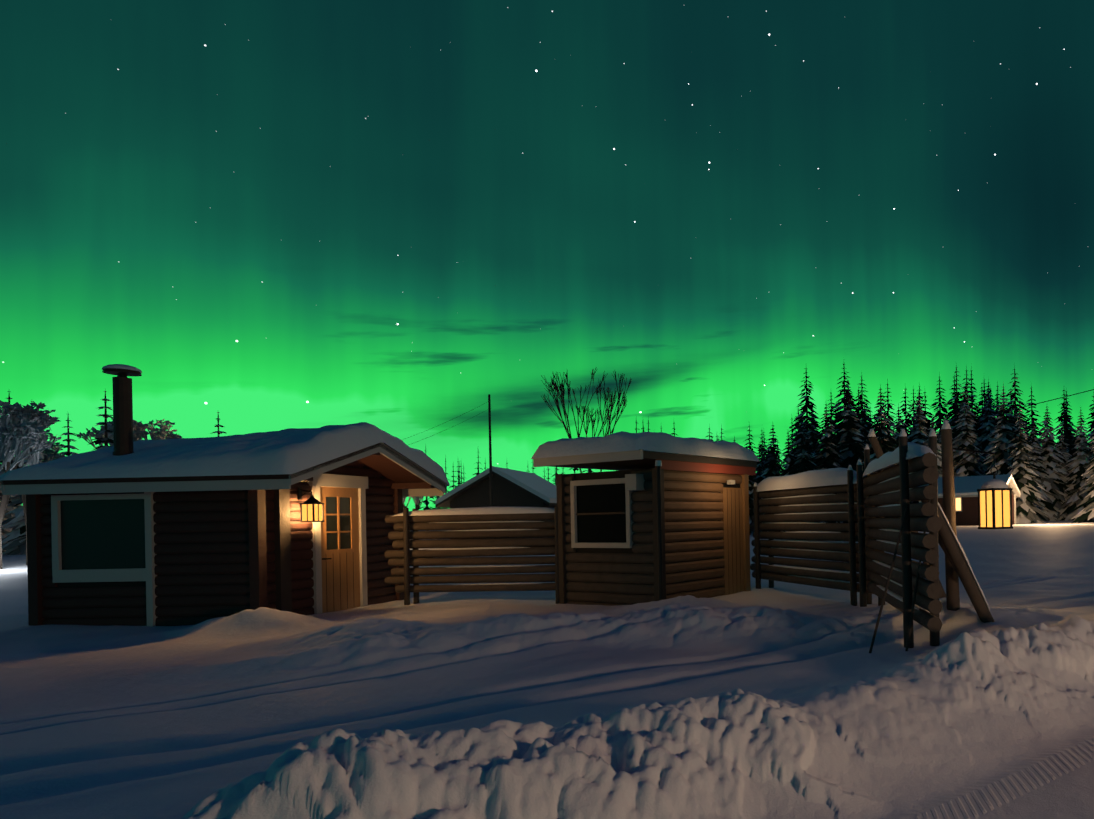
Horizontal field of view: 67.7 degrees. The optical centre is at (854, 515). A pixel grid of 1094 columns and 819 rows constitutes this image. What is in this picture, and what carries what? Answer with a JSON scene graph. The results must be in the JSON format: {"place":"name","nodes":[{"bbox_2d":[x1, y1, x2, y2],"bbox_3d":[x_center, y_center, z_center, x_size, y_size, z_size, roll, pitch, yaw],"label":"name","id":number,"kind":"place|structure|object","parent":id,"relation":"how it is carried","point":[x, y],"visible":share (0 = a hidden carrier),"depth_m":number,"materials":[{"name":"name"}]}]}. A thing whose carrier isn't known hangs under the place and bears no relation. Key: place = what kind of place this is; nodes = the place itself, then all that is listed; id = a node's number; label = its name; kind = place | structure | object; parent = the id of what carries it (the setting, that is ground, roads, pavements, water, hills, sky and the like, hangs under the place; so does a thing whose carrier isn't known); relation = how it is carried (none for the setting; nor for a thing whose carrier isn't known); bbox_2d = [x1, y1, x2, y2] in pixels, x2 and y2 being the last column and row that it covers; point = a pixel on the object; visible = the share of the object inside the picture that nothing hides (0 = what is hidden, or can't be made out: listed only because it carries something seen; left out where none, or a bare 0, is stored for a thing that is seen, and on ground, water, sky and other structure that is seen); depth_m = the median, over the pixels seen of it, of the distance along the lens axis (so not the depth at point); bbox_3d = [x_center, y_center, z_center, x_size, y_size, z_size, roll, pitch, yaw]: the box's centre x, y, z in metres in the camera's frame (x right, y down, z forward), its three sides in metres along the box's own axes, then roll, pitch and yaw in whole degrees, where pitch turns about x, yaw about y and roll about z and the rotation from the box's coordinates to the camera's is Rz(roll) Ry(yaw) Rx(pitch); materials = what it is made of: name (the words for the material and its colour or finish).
{"place":"outdoors","nodes":[
{"label":"outdoors","id":0,"kind":"place"},
{"bbox_2d":[0,520,1093,818],"bbox_3d":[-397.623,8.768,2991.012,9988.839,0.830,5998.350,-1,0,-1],"label":"snow ground","id":1,"kind":"structure","parent":0,"point":[782,700],"depth_m":5.06,"materials":[{"name":"white snow"}]},
{"bbox_2d":[0,400,422,568],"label":"snow-covered trees","id":2,"kind":"object","parent":1,"relation":"on","point":[22,429],"visible":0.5,"depth_m":20.85,"materials":[{"name":"white plant"}]},
{"bbox_2d":[1,364,445,626],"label":"sauna cabin","id":3,"kind":"object","parent":1,"relation":"on","point":[165,551],"visible":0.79,"depth_m":9.79,"materials":[{"name":"dark wood"},{"name":"snow"},{"name":"pine"}]},
{"bbox_2d":[0,422,449,484],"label":"roof snow","id":4,"kind":"structure","parent":3,"relation":"on","point":[290,451],"depth_m":9.82,"materials":[{"name":"white snow"}]},
{"bbox_2d":[435,466,556,546],"bbox_3d":[-17.743,-0.303,38.182,5.300,4.180,5.900,-1,0,-5],"label":"cabin","id":5,"kind":"object","parent":1,"relation":"on","point":[512,488],"visible":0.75,"depth_m":35.68,"materials":[{"name":"red wood"}]},
{"bbox_2d":[0,362,1093,554],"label":"spruce trees","id":6,"kind":"object","parent":1,"relation":"on","point":[1053,480],"visible":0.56,"depth_m":66.45,"materials":[{"name":"green plant"}]},
{"bbox_2d":[541,368,631,472],"bbox_3d":[-10.824,-2.096,29.636,2.559,7.597,3.852,-1,0,41],"label":"bare shrub","id":7,"kind":"object","parent":1,"relation":"on","point":[562,390],"visible":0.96,"depth_m":29.71,"materials":[{"name":"brown plant"}]},
{"bbox_2d":[533,449,756,605],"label":"shed","id":8,"kind":"structure","parent":1,"relation":"on","point":[639,526],"depth_m":11.34,"materials":[{"name":"brown wood"}]},
{"bbox_2d":[384,419,1012,652],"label":"fences and poles","id":9,"kind":"object","parent":1,"relation":"on","point":[875,488],"visible":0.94,"depth_m":10.91,"materials":[{"name":"brown wood"}]},
{"bbox_2d":[403,389,1093,538],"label":"pole and wires","id":10,"kind":"object","parent":1,"relation":"on","point":[490,455],"visible":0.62,"depth_m":33.51,"materials":[{"name":"grey wood"}]},
{"bbox_2d":[919,474,1020,525],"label":"cabin","id":11,"kind":"object","parent":1,"relation":"on","point":[966,498],"visible":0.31,"depth_m":49.53,"materials":[{"name":"red"}]},
{"bbox_2d":[0,0,1093,510],"label":"sky","id":12,"kind":"structure","parent":0,"point":[395,217],"materials":[{"name":"green"}]},
{"bbox_2d":[531,431,758,461],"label":"roof snow","id":13,"kind":"structure","parent":0,"point":[660,442],"depth_m":11.01,"materials":[{"name":"white snow"}]}
]}

